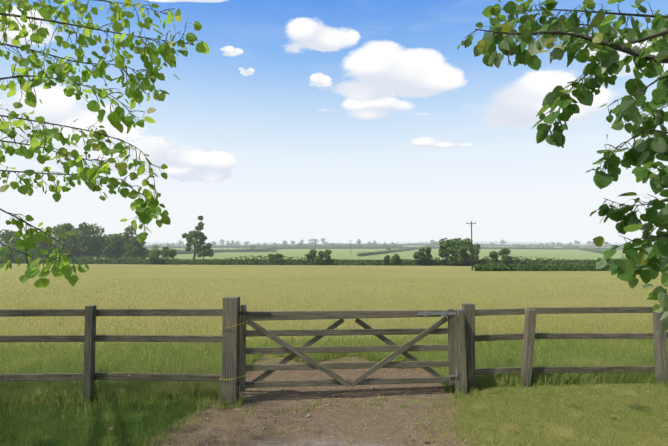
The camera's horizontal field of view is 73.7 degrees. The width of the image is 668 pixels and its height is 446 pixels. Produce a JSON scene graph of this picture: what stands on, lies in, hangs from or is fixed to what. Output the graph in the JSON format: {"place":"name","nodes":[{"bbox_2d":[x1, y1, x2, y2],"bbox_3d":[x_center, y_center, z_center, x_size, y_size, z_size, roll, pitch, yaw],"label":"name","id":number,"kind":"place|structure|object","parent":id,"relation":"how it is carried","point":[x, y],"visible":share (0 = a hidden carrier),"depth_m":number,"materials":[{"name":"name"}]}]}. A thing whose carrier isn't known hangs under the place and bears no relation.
{"place":"outdoors","nodes":[
{"label":"outdoors","id":0,"kind":"place"},
{"bbox_2d":[0,5,92,98],"bbox_3d":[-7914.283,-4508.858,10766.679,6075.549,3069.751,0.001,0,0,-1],"label":"cloud","id":1,"kind":"structure","parent":0,"point":[14,33],"depth_m":10776.91,"materials":[{"name":"white"}]},
{"bbox_2d":[19,117,141,166],"bbox_3d":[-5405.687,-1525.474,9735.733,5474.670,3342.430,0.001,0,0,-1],"label":"cloud","id":2,"kind":"structure","parent":0,"point":[112,131],"depth_m":9737.33,"materials":[{"name":"white"}]},
{"bbox_2d":[0,82,172,164],"bbox_3d":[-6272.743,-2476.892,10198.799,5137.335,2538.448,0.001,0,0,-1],"label":"cloud","id":3,"kind":"structure","parent":0,"point":[106,109],"depth_m":10211.43,"materials":[{"name":"white"}]},
{"bbox_2d":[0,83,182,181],"bbox_3d":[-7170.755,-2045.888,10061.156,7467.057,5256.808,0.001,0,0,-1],"label":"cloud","id":4,"kind":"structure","parent":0,"point":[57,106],"depth_m":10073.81,"materials":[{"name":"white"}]},
{"bbox_2d":[0,396,200,445],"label":"grass","id":5,"kind":"structure","parent":0,"point":[26,425],"depth_m":5.32,"materials":[{"name":"green plant"}]},
{"bbox_2d":[15,117,213,170],"bbox_3d":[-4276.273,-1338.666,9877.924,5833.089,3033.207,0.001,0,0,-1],"label":"cloud","id":6,"kind":"structure","parent":0,"point":[158,150],"depth_m":9887.99,"materials":[{"name":"white"}]},
{"bbox_2d":[127,151,173,174],"bbox_3d":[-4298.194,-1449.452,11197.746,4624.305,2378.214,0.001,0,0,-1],"label":"cloud","id":7,"kind":"structure","parent":0,"point":[144,173],"depth_m":11189.16,"materials":[{"name":"white"}]},
{"bbox_2d":[98,122,236,182],"bbox_3d":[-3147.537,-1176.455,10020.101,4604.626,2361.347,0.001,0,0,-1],"label":"cloud","id":8,"kind":"structure","parent":0,"point":[219,167],"depth_m":10027.30,"materials":[{"name":"white"}]},
{"bbox_2d":[148,0,226,2],"bbox_3d":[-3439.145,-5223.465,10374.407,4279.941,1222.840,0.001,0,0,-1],"label":"cloud","id":9,"kind":"structure","parent":0,"point":[202,1],"depth_m":10375.38,"materials":[{"name":"white"}]},
{"bbox_2d":[221,46,242,55],"bbox_3d":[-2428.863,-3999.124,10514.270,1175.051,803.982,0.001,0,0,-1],"label":"cloud","id":10,"kind":"structure","parent":0,"point":[230,51],"depth_m":10514.44,"materials":[{"name":"white"}]},
{"bbox_2d":[238,68,254,75],"bbox_3d":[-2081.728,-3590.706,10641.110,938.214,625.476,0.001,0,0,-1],"label":"cloud","id":11,"kind":"structure","parent":0,"point":[249,71],"depth_m":10641.40,"materials":[{"name":"white"}]},
{"bbox_2d":[309,73,331,86],"bbox_3d":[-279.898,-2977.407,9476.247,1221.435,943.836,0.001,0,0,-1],"label":"cloud","id":12,"kind":"structure","parent":0,"point":[320,79],"depth_m":9476.10,"materials":[{"name":"white"}]},
{"bbox_2d":[286,17,359,52],"bbox_3d":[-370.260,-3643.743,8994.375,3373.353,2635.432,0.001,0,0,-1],"label":"cloud","id":13,"kind":"structure","parent":0,"point":[308,33],"depth_m":8994.71,"materials":[{"name":"white"}]},
{"bbox_2d":[0,243,667,445],"bbox_3d":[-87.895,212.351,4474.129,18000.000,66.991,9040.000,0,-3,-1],"label":"ground","id":14,"kind":"structure","parent":0,"point":[383,422],"depth_m":12.97,"materials":[{"name":"green plant"}]},
{"bbox_2d":[0,229,58,263],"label":"tree","id":15,"kind":"object","parent":14,"relation":"on","point":[6,236],"visible":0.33,"depth_m":144.12,"materials":[{"name":"green plant"}]},
{"bbox_2d":[44,222,105,258],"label":"tree","id":16,"kind":"object","parent":14,"relation":"on","point":[85,241],"visible":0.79,"depth_m":147.46,"materials":[{"name":"green plant"}]},
{"bbox_2d":[0,0,208,287],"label":"tree","id":17,"kind":"object","parent":14,"relation":"on","point":[147,210],"visible":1,"depth_m":2.12,"materials":[{"name":"green plant"}]},
{"bbox_2d":[99,225,149,258],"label":"tree","id":18,"kind":"object","parent":14,"relation":"on","point":[119,245],"visible":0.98,"depth_m":149.43,"materials":[{"name":"green plant"}]},
{"bbox_2d":[182,216,207,258],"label":"tree","id":19,"kind":"object","parent":14,"relation":"on","point":[199,235],"visible":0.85,"depth_m":140.86,"materials":[{"name":"green plant"}]},
{"bbox_2d":[100,246,306,257],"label":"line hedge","id":20,"kind":"object","parent":14,"relation":"on","point":[192,252],"visible":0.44,"depth_m":348.76,"materials":[{"name":"green plant"}]},
{"bbox_2d":[194,242,213,258],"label":"lone field tree","id":21,"kind":"object","parent":14,"relation":"on","point":[207,249],"visible":0.96,"depth_m":138.79,"materials":[{"name":"green plant"}]},
{"bbox_2d":[149,248,276,251],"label":"field","id":22,"kind":"structure","parent":14,"relation":"on","point":[242,250],"depth_m":353.07,"materials":[{"name":"green plant"}]},
{"bbox_2d":[151,243,301,250],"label":"trees","id":23,"kind":"object","parent":14,"relation":"on","point":[156,247],"visible":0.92,"depth_m":277.55,"materials":[{"name":"green plant"}]},
{"bbox_2d":[145,244,402,248],"bbox_3d":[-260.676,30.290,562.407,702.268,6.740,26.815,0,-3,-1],"label":"field","id":24,"kind":"structure","parent":14,"relation":"on","point":[246,246],"depth_m":558.31,"materials":[{"name":"green plant"}]},
{"bbox_2d":[167,240,438,247],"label":"trees","id":25,"kind":"object","parent":14,"relation":"on","point":[358,243],"visible":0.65,"depth_m":576.53,"materials":[{"name":"green plant"}]},
{"bbox_2d":[168,356,440,445],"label":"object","id":26,"kind":"object","parent":14,"relation":"on","point":[320,406],"visible":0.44,"depth_m":5.96,"materials":[{"name":"beige"}]},
{"bbox_2d":[0,238,608,246],"bbox_3d":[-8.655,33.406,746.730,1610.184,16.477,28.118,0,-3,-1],"label":"trees","id":27,"kind":"object","parent":14,"relation":"on","point":[322,240],"visible":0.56,"depth_m":747.02,"materials":[{"name":"green plant"}]},
{"bbox_2d":[189,368,432,445],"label":"pebbles","id":28,"kind":"object","parent":14,"relation":"on","point":[329,404],"visible":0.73,"depth_m":5.75,"materials":[{"name":"grey stone"}]},
{"bbox_2d":[0,324,645,380],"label":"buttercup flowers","id":29,"kind":"object","parent":14,"relation":"on","point":[258,338],"visible":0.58,"depth_m":7.27,"materials":[{"name":"yellow plant"}]},
{"bbox_2d":[0,243,646,246],"bbox_3d":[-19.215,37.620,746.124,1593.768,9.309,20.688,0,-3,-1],"label":"field","id":30,"kind":"structure","parent":14,"relation":"on","point":[430,244],"depth_m":750.57,"materials":[{"name":"green plant"}]},
{"bbox_2d":[0,242,653,245],"bbox_3d":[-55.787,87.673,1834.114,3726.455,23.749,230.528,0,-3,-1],"label":"trees","id":31,"kind":"object","parent":14,"relation":"on","point":[397,243],"visible":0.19,"depth_m":1815.26,"materials":[{"name":"green plant"}]},
{"bbox_2d":[0,296,667,405],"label":"wooden fence","id":32,"kind":"object","parent":14,"relation":"on","point":[460,346],"visible":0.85,"depth_m":6.30,"materials":[{"name":"brown wood"}]},
{"bbox_2d":[0,323,667,415],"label":"grass weed tufts","id":33,"kind":"object","parent":14,"relation":"on","point":[47,392],"visible":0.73,"depth_m":7.59,"materials":[{"name":"green plant"}]},
{"bbox_2d":[1,255,667,265],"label":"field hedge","id":34,"kind":"object","parent":14,"relation":"on","point":[273,261],"depth_m":124.96,"materials":[{"name":"green plant"}]},
{"bbox_2d":[147,247,176,264],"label":"hedge bush","id":35,"kind":"object","parent":34,"relation":"on","point":[165,252],"visible":0.92,"depth_m":131.51,"materials":[{"name":"green plant"}]},
{"bbox_2d":[268,252,282,259],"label":"hedge bush","id":36,"kind":"object","parent":34,"relation":"on","point":[272,256],"visible":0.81,"depth_m":125.83,"materials":[{"name":"green plant"}]},
{"bbox_2d":[304,249,331,261],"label":"hedge bush","id":37,"kind":"object","parent":34,"relation":"on","point":[326,253],"visible":0.9,"depth_m":123.30,"materials":[{"name":"green plant"}]},
{"bbox_2d":[383,253,399,263],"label":"hedge bush","id":38,"kind":"object","parent":34,"relation":"on","point":[395,257],"visible":0.94,"depth_m":120.60,"materials":[{"name":"green plant"}]},
{"bbox_2d":[489,248,512,263],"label":"hedge bush","id":39,"kind":"object","parent":34,"relation":"on","point":[503,252],"visible":0.98,"depth_m":114.56,"materials":[{"name":"green plant"}]},
{"bbox_2d":[108,399,640,439],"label":"fallen leaves","id":40,"kind":"object","parent":14,"relation":"on","point":[518,431],"visible":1,"depth_m":5.15,"materials":[{"name":"brown plant"}]},
{"bbox_2d":[145,241,624,244],"bbox_3d":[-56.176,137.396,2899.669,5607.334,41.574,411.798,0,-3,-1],"label":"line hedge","id":41,"kind":"object","parent":14,"relation":"on","point":[425,242],"visible":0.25,"depth_m":2839.55,"materials":[{"name":"green plant"}]},
{"bbox_2d":[156,240,629,244],"bbox_3d":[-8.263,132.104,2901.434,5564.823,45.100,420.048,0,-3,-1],"label":"trees","id":42,"kind":"object","parent":14,"relation":"on","point":[408,242],"visible":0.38,"depth_m":2805.57,"materials":[{"name":"green plant"}]},
{"bbox_2d":[356,246,433,255],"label":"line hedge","id":43,"kind":"object","parent":14,"relation":"on","point":[382,252],"visible":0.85,"depth_m":322.21,"materials":[{"name":"green plant"}]},
{"bbox_2d":[158,383,667,445],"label":"lawn grass","id":44,"kind":"structure","parent":14,"relation":"on","point":[477,408],"depth_m":5.57,"materials":[{"name":"green plant"}]},
{"bbox_2d":[413,246,431,265],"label":"hedge bush","id":45,"kind":"object","parent":14,"relation":"on","point":[420,254],"visible":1,"depth_m":118.55,"materials":[{"name":"green plant"}]},
{"bbox_2d":[269,246,622,249],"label":"field","id":46,"kind":"structure","parent":14,"relation":"on","point":[402,247],"depth_m":468.73,"materials":[{"name":"green plant"}]},
{"bbox_2d":[438,238,481,265],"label":"tree","id":47,"kind":"object","parent":14,"relation":"on","point":[457,248],"visible":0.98,"depth_m":116.44,"materials":[{"name":"green plant"}]},
{"bbox_2d":[466,221,475,270],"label":"telegraph pole","id":48,"kind":"object","parent":14,"relation":"on","point":[471,223],"visible":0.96,"depth_m":84.28,"materials":[{"name":"brown wood"}]},
{"bbox_2d":[457,0,667,333],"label":"tree","id":49,"kind":"object","parent":14,"relation":"on","point":[569,31],"visible":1,"depth_m":1.85,"materials":[{"name":"green plant"}]},
{"bbox_2d":[472,263,667,270],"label":"hedge","id":50,"kind":"object","parent":14,"relation":"on","point":[524,267],"visible":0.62,"depth_m":80.22,"materials":[{"name":"green plant"}]},
{"bbox_2d":[562,246,604,253],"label":"field","id":51,"kind":"structure","parent":14,"relation":"on","point":[591,250],"depth_m":383.11,"materials":[{"name":"green plant"}]},
{"bbox_2d":[0,277,667,372],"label":"hay field","id":52,"kind":"structure","parent":0,"point":[563,327],"depth_m":19.04,"materials":[{"name":"plant"}]},
{"bbox_2d":[0,0,667,242],"label":"sky","id":53,"kind":"structure","parent":0,"point":[306,169],"materials":[{"name":"blue"}]},
{"bbox_2d":[319,76,457,119],"bbox_3d":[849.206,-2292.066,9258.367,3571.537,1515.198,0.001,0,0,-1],"label":"cloud","id":54,"kind":"structure","parent":0,"point":[367,110],"depth_m":9258.23,"materials":[{"name":"white"}]},
{"bbox_2d":[317,41,465,101],"bbox_3d":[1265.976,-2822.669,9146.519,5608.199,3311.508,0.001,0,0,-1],"label":"cloud","id":55,"kind":"structure","parent":0,"point":[378,70],"depth_m":9146.06,"materials":[{"name":"white"}]},
{"bbox_2d":[402,136,471,148],"bbox_3d":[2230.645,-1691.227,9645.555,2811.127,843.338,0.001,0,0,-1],"label":"cloud","id":56,"kind":"structure","parent":0,"point":[425,142],"depth_m":9644.06,"materials":[{"name":"white"}]},
{"bbox_2d":[481,70,612,127],"bbox_3d":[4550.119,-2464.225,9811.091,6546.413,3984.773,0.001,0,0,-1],"label":"cloud","id":57,"kind":"structure","parent":0,"point":[518,103],"depth_m":9807.15,"materials":[{"name":"white"}]},
{"bbox_2d":[581,31,667,76],"bbox_3d":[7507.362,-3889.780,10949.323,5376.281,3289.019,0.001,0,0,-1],"label":"cloud","id":58,"kind":"structure","parent":0,"point":[622,72],"depth_m":10944.02,"materials":[{"name":"white"}]}
]}

